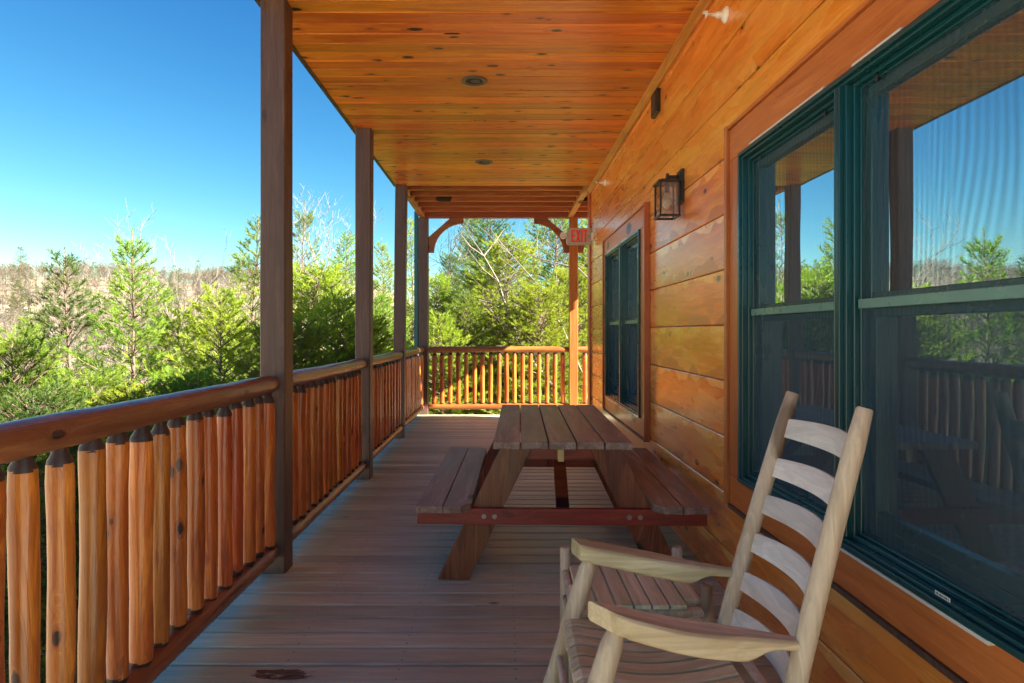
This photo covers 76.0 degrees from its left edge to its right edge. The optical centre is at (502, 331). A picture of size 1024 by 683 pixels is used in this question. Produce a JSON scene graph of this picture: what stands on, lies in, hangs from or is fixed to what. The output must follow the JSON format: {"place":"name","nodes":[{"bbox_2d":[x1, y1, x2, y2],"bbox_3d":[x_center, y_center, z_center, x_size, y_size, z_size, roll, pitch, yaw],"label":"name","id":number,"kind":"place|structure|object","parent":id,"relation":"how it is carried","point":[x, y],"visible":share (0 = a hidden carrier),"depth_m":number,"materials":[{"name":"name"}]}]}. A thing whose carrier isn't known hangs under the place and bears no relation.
{"place":"outdoors","nodes":[
{"label":"outdoors","id":0,"kind":"place"},
{"bbox_2d":[0,259,584,682],"bbox_3d":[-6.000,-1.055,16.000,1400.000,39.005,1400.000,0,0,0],"label":"ground","id":1,"kind":"structure","parent":0,"point":[102,286],"depth_m":180.96,"materials":[{"name":"beige plant"}]},
{"bbox_2d":[3,279,31,320],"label":"pine tree","id":2,"kind":"object","parent":1,"relation":"on","point":[12,300],"visible":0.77,"depth_m":159.28,"materials":[{"name":"green plant"}]},
{"bbox_2d":[5,246,32,282],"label":"pine tree","id":3,"kind":"object","parent":1,"relation":"on","point":[20,261],"visible":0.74,"depth_m":191.39,"materials":[{"name":"green plant"}]},
{"bbox_2d":[12,311,35,349],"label":"pine tree","id":4,"kind":"object","parent":1,"relation":"on","point":[25,312],"visible":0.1,"depth_m":128.33,"materials":[{"name":"green plant"}]},
{"bbox_2d":[3,303,55,403],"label":"pine tree","id":5,"kind":"object","parent":1,"relation":"on","point":[24,319],"visible":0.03,"depth_m":21.96,"materials":[{"name":"green plant"}]},
{"bbox_2d":[29,273,39,295],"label":"pine tree","id":6,"kind":"object","parent":1,"relation":"on","point":[32,279],"visible":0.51,"depth_m":181.18,"materials":[{"name":"green plant"}]},
{"bbox_2d":[0,318,95,644],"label":"pine tree","id":7,"kind":"object","parent":1,"relation":"on","point":[30,342],"visible":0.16,"depth_m":14.90,"materials":[{"name":"green plant"}]},
{"bbox_2d":[0,375,106,682],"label":"pine tree","id":8,"kind":"object","parent":1,"relation":"on","point":[7,403],"visible":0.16,"depth_m":9.32,"materials":[{"name":"green plant"}]},
{"bbox_2d":[2,246,130,497],"bbox_3d":[-10.914,2.768,16.552,5.413,9.974,5.501,0,0,0],"label":"pine tree","id":9,"kind":"object","parent":1,"relation":"on","point":[68,259],"visible":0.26,"depth_m":16.37,"materials":[{"name":"green plant"}]},
{"bbox_2d":[60,311,83,346],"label":"pine tree","id":10,"kind":"object","parent":1,"relation":"on","point":[72,326],"visible":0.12,"depth_m":138.05,"materials":[{"name":"green plant"}]},
{"bbox_2d":[0,243,150,405],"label":"bare tree","id":11,"kind":"object","parent":1,"relation":"on","point":[71,339],"visible":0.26,"depth_m":21.38,"materials":[{"name":"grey plant"}]},
{"bbox_2d":[3,364,150,682],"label":"pine tree","id":12,"kind":"object","parent":1,"relation":"on","point":[105,380],"visible":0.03,"depth_m":10.80,"materials":[{"name":"green plant"}]},
{"bbox_2d":[41,318,138,383],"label":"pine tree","id":13,"kind":"object","parent":1,"relation":"on","point":[77,351],"visible":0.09,"depth_m":27.50,"materials":[{"name":"green plant"}]},
{"bbox_2d":[89,262,100,283],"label":"pine tree","id":14,"kind":"object","parent":1,"relation":"on","point":[92,271],"visible":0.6,"depth_m":199.31,"materials":[{"name":"green plant"}]},
{"bbox_2d":[4,378,187,682],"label":"pine tree","id":15,"kind":"object","parent":1,"relation":"on","point":[121,396],"visible":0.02,"depth_m":9.49,"materials":[{"name":"green plant"}]},
{"bbox_2d":[6,225,193,566],"bbox_3d":[-7.735,1.986,13.208,4.773,8.432,4.518,0,0,18],"label":"pine tree","id":16,"kind":"object","parent":1,"relation":"on","point":[122,340],"visible":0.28,"depth_m":13.38,"materials":[{"name":"green plant"}]},
{"bbox_2d":[34,263,167,399],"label":"bare tree","id":17,"kind":"object","parent":1,"relation":"on","point":[107,316],"visible":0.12,"depth_m":36.71,"materials":[{"name":"grey plant"}]},
{"bbox_2d":[123,286,188,383],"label":"pine tree","id":18,"kind":"object","parent":1,"relation":"on","point":[173,305],"visible":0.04,"depth_m":23.82,"materials":[{"name":"green plant"}]},
{"bbox_2d":[70,198,259,378],"bbox_3d":[-10.676,1.229,21.915,6.766,11.658,4.870,0,0,27],"label":"bare tree","id":19,"kind":"object","parent":1,"relation":"on","point":[177,296],"visible":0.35,"depth_m":21.50,"materials":[{"name":"grey plant"}]},
{"bbox_2d":[119,304,223,396],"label":"pine tree","id":20,"kind":"object","parent":1,"relation":"on","point":[171,327],"visible":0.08,"depth_m":17.80,"materials":[{"name":"green plant"}]},
{"bbox_2d":[165,265,184,288],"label":"pine tree","id":21,"kind":"object","parent":1,"relation":"on","point":[173,277],"visible":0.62,"depth_m":188.36,"materials":[{"name":"green plant"}]},
{"bbox_2d":[135,363,225,428],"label":"pine tree","id":22,"kind":"object","parent":1,"relation":"on","point":[196,378],"visible":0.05,"depth_m":10.38,"materials":[{"name":"green plant"}]},
{"bbox_2d":[191,260,204,284],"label":"pine tree","id":23,"kind":"object","parent":1,"relation":"on","point":[197,265],"visible":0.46,"depth_m":212.97,"materials":[{"name":"green plant"}]},
{"bbox_2d":[142,281,259,395],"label":"pine tree","id":24,"kind":"object","parent":1,"relation":"on","point":[204,325],"visible":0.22,"depth_m":11.90,"materials":[{"name":"green plant"}]},
{"bbox_2d":[108,263,298,384],"bbox_3d":[-9.747,2.649,23.136,4.701,10.579,7.196,0,0,13],"label":"bare tree","id":25,"kind":"object","parent":1,"relation":"on","point":[213,302],"visible":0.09,"depth_m":23.04,"materials":[{"name":"grey plant"}]},
{"bbox_2d":[198,321,239,372],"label":"pine tree","id":26,"kind":"object","parent":1,"relation":"on","point":[217,344],"depth_m":29.83,"materials":[{"name":"green plant"}]},
{"bbox_2d":[197,317,259,383],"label":"pine tree","id":27,"kind":"object","parent":1,"relation":"on","point":[235,351],"visible":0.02,"depth_m":13.60,"materials":[{"name":"green plant"}]},
{"bbox_2d":[194,215,294,385],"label":"pine tree","id":28,"kind":"object","parent":1,"relation":"on","point":[255,279],"visible":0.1,"depth_m":16.74,"materials":[{"name":"green plant"}]},
{"bbox_2d":[197,194,354,379],"bbox_3d":[-9.487,0.588,28.762,7.299,13.179,5.876,0,0,1],"label":"bare tree","id":29,"kind":"object","parent":1,"relation":"on","point":[328,242],"visible":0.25,"depth_m":28.45,"materials":[{"name":"grey plant"}]},
{"bbox_2d":[207,318,347,412],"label":"pine tree","id":30,"kind":"object","parent":1,"relation":"on","point":[304,340],"visible":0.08,"depth_m":9.35,"materials":[{"name":"green plant"}]},
{"bbox_2d":[5,359,587,682],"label":"dry brush","id":31,"kind":"object","parent":1,"relation":"on","point":[434,412],"depth_m":14.29,"materials":[{"name":"plant"}]},
{"bbox_2d":[209,257,392,383],"bbox_3d":[-3.220,0.983,11.323,3.952,4.635,3.958,0,0,-10],"label":"pine tree","id":32,"kind":"object","parent":1,"relation":"on","point":[305,283],"visible":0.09,"depth_m":11.26,"materials":[{"name":"green plant"}]},
{"bbox_2d":[293,199,325,350],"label":"pine tree","id":33,"kind":"object","parent":1,"relation":"on","point":[308,221],"visible":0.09,"depth_m":19.01,"materials":[{"name":"green plant"}]},
{"bbox_2d":[303,230,374,362],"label":"pine tree","id":34,"kind":"object","parent":1,"relation":"on","point":[351,262],"visible":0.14,"depth_m":15.35,"materials":[{"name":"green plant"}]},
{"bbox_2d":[293,285,392,369],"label":"pine tree","id":35,"kind":"object","parent":1,"relation":"on","point":[325,306],"visible":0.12,"depth_m":10.37,"materials":[{"name":"green plant"}]},
{"bbox_2d":[293,184,410,338],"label":"bare tree","id":36,"kind":"object","parent":1,"relation":"on","point":[316,261],"visible":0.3,"depth_m":26.48,"materials":[{"name":"grey plant"}]},
{"bbox_2d":[318,312,393,362],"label":"pine tree","id":37,"kind":"object","parent":1,"relation":"on","point":[379,346],"visible":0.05,"depth_m":10.91,"materials":[{"name":"green plant"}]},
{"bbox_2d":[339,290,434,410],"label":"pine tree","id":38,"kind":"object","parent":1,"relation":"on","point":[377,309],"visible":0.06,"depth_m":12.47,"materials":[{"name":"green plant"}]},
{"bbox_2d":[373,237,411,347],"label":"pine tree","id":39,"kind":"object","parent":1,"relation":"on","point":[377,283],"visible":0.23,"depth_m":15.95,"materials":[{"name":"green plant"}]},
{"bbox_2d":[390,215,433,355],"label":"pine tree","id":40,"kind":"object","parent":1,"relation":"on","point":[411,251],"visible":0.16,"depth_m":16.95,"materials":[{"name":"green plant"}]},
{"bbox_2d":[388,298,453,411],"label":"pine tree","id":41,"kind":"object","parent":1,"relation":"on","point":[410,310],"visible":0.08,"depth_m":13.46,"materials":[{"name":"green plant"}]},
{"bbox_2d":[406,271,479,397],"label":"pine tree","id":42,"kind":"object","parent":1,"relation":"on","point":[441,298],"visible":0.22,"depth_m":15.28,"materials":[{"name":"green plant"}]},
{"bbox_2d":[429,251,467,356],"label":"pine tree","id":43,"kind":"object","parent":1,"relation":"on","point":[447,263],"visible":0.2,"depth_m":17.45,"materials":[{"name":"green plant"}]},
{"bbox_2d":[410,309,487,414],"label":"pine tree","id":44,"kind":"object","parent":1,"relation":"on","point":[442,329],"visible":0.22,"depth_m":12.13,"materials":[{"name":"green plant"}]},
{"bbox_2d":[430,219,473,306],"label":"bare tree","id":45,"kind":"object","parent":1,"relation":"on","point":[455,240],"visible":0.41,"depth_m":19.80,"materials":[{"name":"grey plant"}]},
{"bbox_2d":[429,289,511,414],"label":"pine tree","id":46,"kind":"object","parent":1,"relation":"on","point":[470,312],"visible":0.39,"depth_m":12.80,"materials":[{"name":"green plant"}]},
{"bbox_2d":[430,268,520,400],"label":"pine tree","id":47,"kind":"object","parent":1,"relation":"on","point":[467,286],"visible":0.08,"depth_m":15.32,"materials":[{"name":"green plant"}]},
{"bbox_2d":[445,219,509,335],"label":"pine tree","id":48,"kind":"object","parent":1,"relation":"on","point":[465,266],"visible":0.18,"depth_m":21.88,"materials":[{"name":"green plant"}]},
{"bbox_2d":[452,219,523,345],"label":"pine tree","id":49,"kind":"object","parent":1,"relation":"on","point":[487,223],"visible":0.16,"depth_m":18.83,"materials":[{"name":"green plant"}]},
{"bbox_2d":[429,233,556,410],"bbox_3d":[-0.098,-0.101,14.244,3.674,4.137,3.668,0,0,23],"label":"pine tree","id":50,"kind":"object","parent":1,"relation":"on","point":[494,260],"visible":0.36,"depth_m":13.94,"materials":[{"name":"green plant"}]},
{"bbox_2d":[464,237,536,361],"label":"bare tree","id":51,"kind":"object","parent":1,"relation":"on","point":[504,282],"visible":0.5,"depth_m":13.70,"materials":[{"name":"grey plant"}]},
{"bbox_2d":[461,228,565,402],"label":"leaning sapling","id":52,"kind":"object","parent":1,"relation":"on","point":[508,312],"visible":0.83,"depth_m":12.83,"materials":[{"name":"grey plant"}]},
{"bbox_2d":[466,279,587,414],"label":"pine tree","id":53,"kind":"object","parent":1,"relation":"on","point":[531,291],"visible":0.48,"depth_m":12.38,"materials":[{"name":"green plant"}]},
{"bbox_2d":[512,219,548,333],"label":"pine tree","id":54,"kind":"object","parent":1,"relation":"on","point":[526,225],"visible":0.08,"depth_m":22.92,"materials":[{"name":"green plant"}]},
{"bbox_2d":[481,223,587,401],"bbox_3d":[0.611,-0.057,12.748,2.280,4.307,0.505,0,0,14],"label":"leaning sapling","id":55,"kind":"object","parent":1,"relation":"on","point":[536,284],"visible":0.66,"depth_m":12.86,"materials":[{"name":"grey plant"}]},
{"bbox_2d":[493,219,578,345],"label":"bare tree","id":56,"kind":"object","parent":1,"relation":"on","point":[552,259],"visible":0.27,"depth_m":14.61,"materials":[{"name":"grey plant"}]},
{"bbox_2d":[500,225,587,278],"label":"leaning sapling","id":57,"kind":"object","parent":1,"relation":"on","point":[585,275],"visible":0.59,"depth_m":12.56,"materials":[{"name":"grey plant"}]},
{"bbox_2d":[509,219,585,363],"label":"pine tree","id":58,"kind":"object","parent":1,"relation":"on","point":[553,248],"visible":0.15,"depth_m":17.26,"materials":[{"name":"green plant"}]},
{"bbox_2d":[516,263,587,403],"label":"pine tree","id":59,"kind":"object","parent":1,"relation":"on","point":[564,280],"visible":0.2,"depth_m":13.31,"materials":[{"name":"green plant"}]},
{"bbox_2d":[542,245,587,390],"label":"pine tree","id":60,"kind":"object","parent":1,"relation":"on","point":[584,259],"visible":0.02,"depth_m":14.76,"materials":[{"name":"green plant"}]},
{"bbox_2d":[559,219,587,355],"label":"pine tree","id":61,"kind":"object","parent":1,"relation":"on","point":[585,223],"visible":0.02,"depth_m":16.38,"materials":[{"name":"green plant"}]},
{"bbox_2d":[587,0,1023,682],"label":"cabin","id":62,"kind":"object","parent":1,"relation":"on","point":[839,240],"visible":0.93,"depth_m":2.08,"materials":[{"name":"brown wood"}]},
{"bbox_2d":[152,415,781,682],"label":"deck","id":63,"kind":"structure","parent":62,"relation":"attached to","point":[358,591],"depth_m":3.23,"materials":[{"name":"brown wood"}]},
{"bbox_2d":[260,0,292,573],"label":"porch post","id":64,"kind":"object","parent":63,"relation":"on","point":[276,217],"visible":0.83,"depth_m":3.52,"materials":[{"name":"brown wood"}]},
{"bbox_2d":[0,376,279,682],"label":"railing","id":65,"kind":"object","parent":64,"relation":"attached to","point":[176,519],"visible":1,"depth_m":2.20,"materials":[{"name":"brown wood"}]},
{"bbox_2d":[293,358,366,539],"bbox_3d":[-1.237,0.724,4.713,0.105,0.996,2.113,0,0,0],"label":"railing","id":66,"kind":"object","parent":64,"relation":"attached to","point":[329,465],"visible":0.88,"depth_m":4.49,"materials":[{"name":"brown wood"}]},
{"bbox_2d":[355,128,373,479],"bbox_3d":[-1.234,-0.251,5.838,0.142,3.099,0.137,0,0,0],"label":"porch post","id":67,"kind":"object","parent":63,"relation":"on","point":[364,165],"visible":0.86,"depth_m":5.77,"materials":[{"name":"brown wood"}]},
{"bbox_2d":[393,185,407,437],"bbox_3d":[-1.265,-0.251,8.068,0.170,3.099,0.137,0,0,0],"label":"porch post","id":68,"kind":"object","parent":63,"relation":"on","point":[400,255],"visible":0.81,"depth_m":8.00,"materials":[{"name":"brown wood"}]},
{"bbox_2d":[373,351,402,458],"bbox_3d":[-1.259,0.723,6.952,0.103,0.996,2.093,0,0,0],"label":"railing","id":69,"kind":"object","parent":68,"relation":"attached to","point":[387,428],"visible":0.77,"depth_m":6.89,"materials":[{"name":"brown wood"}]},
{"bbox_2d":[418,217,428,414],"bbox_3d":[-1.250,-0.251,10.355,0.151,3.099,0.151,0,0,0],"label":"porch post","id":70,"kind":"object","parent":63,"relation":"on","point":[423,288],"visible":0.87,"depth_m":10.28,"materials":[{"name":"brown wood"}]},
{"bbox_2d":[405,347,424,426],"bbox_3d":[-1.270,0.723,9.207,0.103,0.996,2.143,0,0,0],"label":"railing","id":71,"kind":"object","parent":70,"relation":"attached to","point":[414,397],"visible":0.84,"depth_m":9.19,"materials":[{"name":"brown wood"}]},
{"bbox_2d":[414,211,418,347],"bbox_3d":[-1.363,1.300,10.340,0.073,6.400,0.088,0,0,0],"label":"downspout","id":72,"kind":"object","parent":70,"relation":"attached to","point":[416,216],"visible":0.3,"depth_m":10.30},
{"bbox_2d":[428,346,568,408],"bbox_3d":[-0.065,0.723,10.353,2.216,0.995,0.103,0,0,0],"label":"railing","id":73,"kind":"object","parent":70,"relation":"attached to","point":[499,350],"visible":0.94,"depth_m":10.32,"materials":[{"name":"brown wood"}]},
{"bbox_2d":[416,405,710,579],"bbox_3d":[0.321,0.925,4.130,1.496,0.746,1.698,0,0,1],"label":"picnic table","id":74,"kind":"object","parent":63,"relation":"on","point":[649,493],"visible":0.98,"depth_m":3.43,"materials":[{"name":"wood"}]},
{"bbox_2d":[569,217,577,404],"bbox_3d":[1.113,-0.251,10.348,0.137,3.099,0.137,0,0,0],"label":"porch post","id":75,"kind":"object","parent":63,"relation":"on","point":[573,323],"visible":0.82,"depth_m":10.28,"materials":[{"name":"brown wood"}]},
{"bbox_2d":[578,346,587,404],"bbox_3d":[2.132,0.723,10.353,1.900,0.996,0.103,0,0,0],"label":"railing","id":76,"kind":"object","parent":75,"relation":"attached to","point":[583,350],"visible":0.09,"depth_m":10.32,"materials":[{"name":"brown wood"}]},
{"bbox_2d":[560,546,713,682],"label":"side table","id":77,"kind":"object","parent":63,"relation":"on","point":[678,597],"visible":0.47,"depth_m":2.20,"materials":[{"name":"brown wood"}]},
{"bbox_2d":[543,391,872,682],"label":"rocking chair","id":78,"kind":"object","parent":63,"relation":"on","point":[608,643],"visible":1,"depth_m":1.71,"materials":[{"name":"beige wood"}]},
{"bbox_2d":[255,0,698,252],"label":"porch ceiling","id":79,"kind":"structure","parent":62,"relation":"attached to","point":[541,117],"depth_m":4.80,"materials":[{"name":"orange wood"}]},
{"bbox_2d":[461,75,486,85],"bbox_3d":[-0.205,-1.795,4.690,0.188,0.010,0.188,0,0,0],"label":"recessed light","id":80,"kind":"object","parent":79,"relation":"attached to","point":[473,80],"visible":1,"depth_m":4.68,"materials":[{"name":"grey metal"}]},
{"bbox_2d":[475,160,492,164],"bbox_3d":[-0.200,-1.795,6.930,0.188,0.010,0.188,0,0,0],"label":"recessed light","id":81,"kind":"object","parent":79,"relation":"attached to","point":[483,162],"visible":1,"depth_m":6.93,"materials":[{"name":"grey metal"}]},
{"bbox_2d":[560,228,593,244],"bbox_3d":[0.908,-1.177,8.081,0.421,0.210,0.073,0,0,0],"label":"exit sign","id":82,"kind":"object","parent":62,"relation":"attached to","point":[578,236],"visible":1,"depth_m":8.06,"materials":[{"name":"white plastic"}]},
{"bbox_2d":[595,179,605,186],"bbox_3d":[1.060,-1.625,7.130,0.117,0.082,0.082,0,0,0],"label":"sprinkler head","id":83,"kind":"object","parent":62,"relation":"attached to","point":[603,182],"visible":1,"depth_m":7.12},
{"bbox_2d":[602,202,649,441],"bbox_3d":[1.139,-0.075,6.022,0.142,1.830,2.097,0,0,0],"label":"window","id":84,"kind":"structure","parent":62,"relation":"in","point":[626,250],"depth_m":5.92,"materials":[{"name":"green paint"}]},
{"bbox_2d":[651,88,659,118],"bbox_3d":[1.103,-1.650,4.735,0.034,0.170,0.170,0,0,0],"label":"wall speaker","id":85,"kind":"object","parent":62,"relation":"attached to","point":[655,103],"depth_m":4.67,"materials":[{"name":"black metal"}]},
{"bbox_2d":[652,168,683,219],"bbox_3d":[1.037,-0.862,4.100,0.164,0.297,0.170,0,0,0],"label":"wall lantern","id":86,"kind":"object","parent":62,"relation":"attached to","point":[667,200],"depth_m":4.08,"materials":[{"name":"black metal"}]},
{"bbox_2d":[702,6,728,23],"bbox_3d":[1.060,-1.588,3.280,0.117,0.082,0.082,0,0,0],"label":"sprinkler head","id":87,"kind":"object","parent":62,"relation":"attached to","point":[723,15],"visible":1,"depth_m":3.27},
{"bbox_2d":[724,0,1023,682],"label":"window","id":88,"kind":"structure","parent":62,"relation":"in","point":[874,191],"depth_m":1.86,"materials":[{"name":"green paint"}]},
{"bbox_2d":[0,0,587,307],"label":"sky","id":89,"kind":"structure","parent":0,"point":[151,104],"materials":[{"name":"blue"}]}
]}

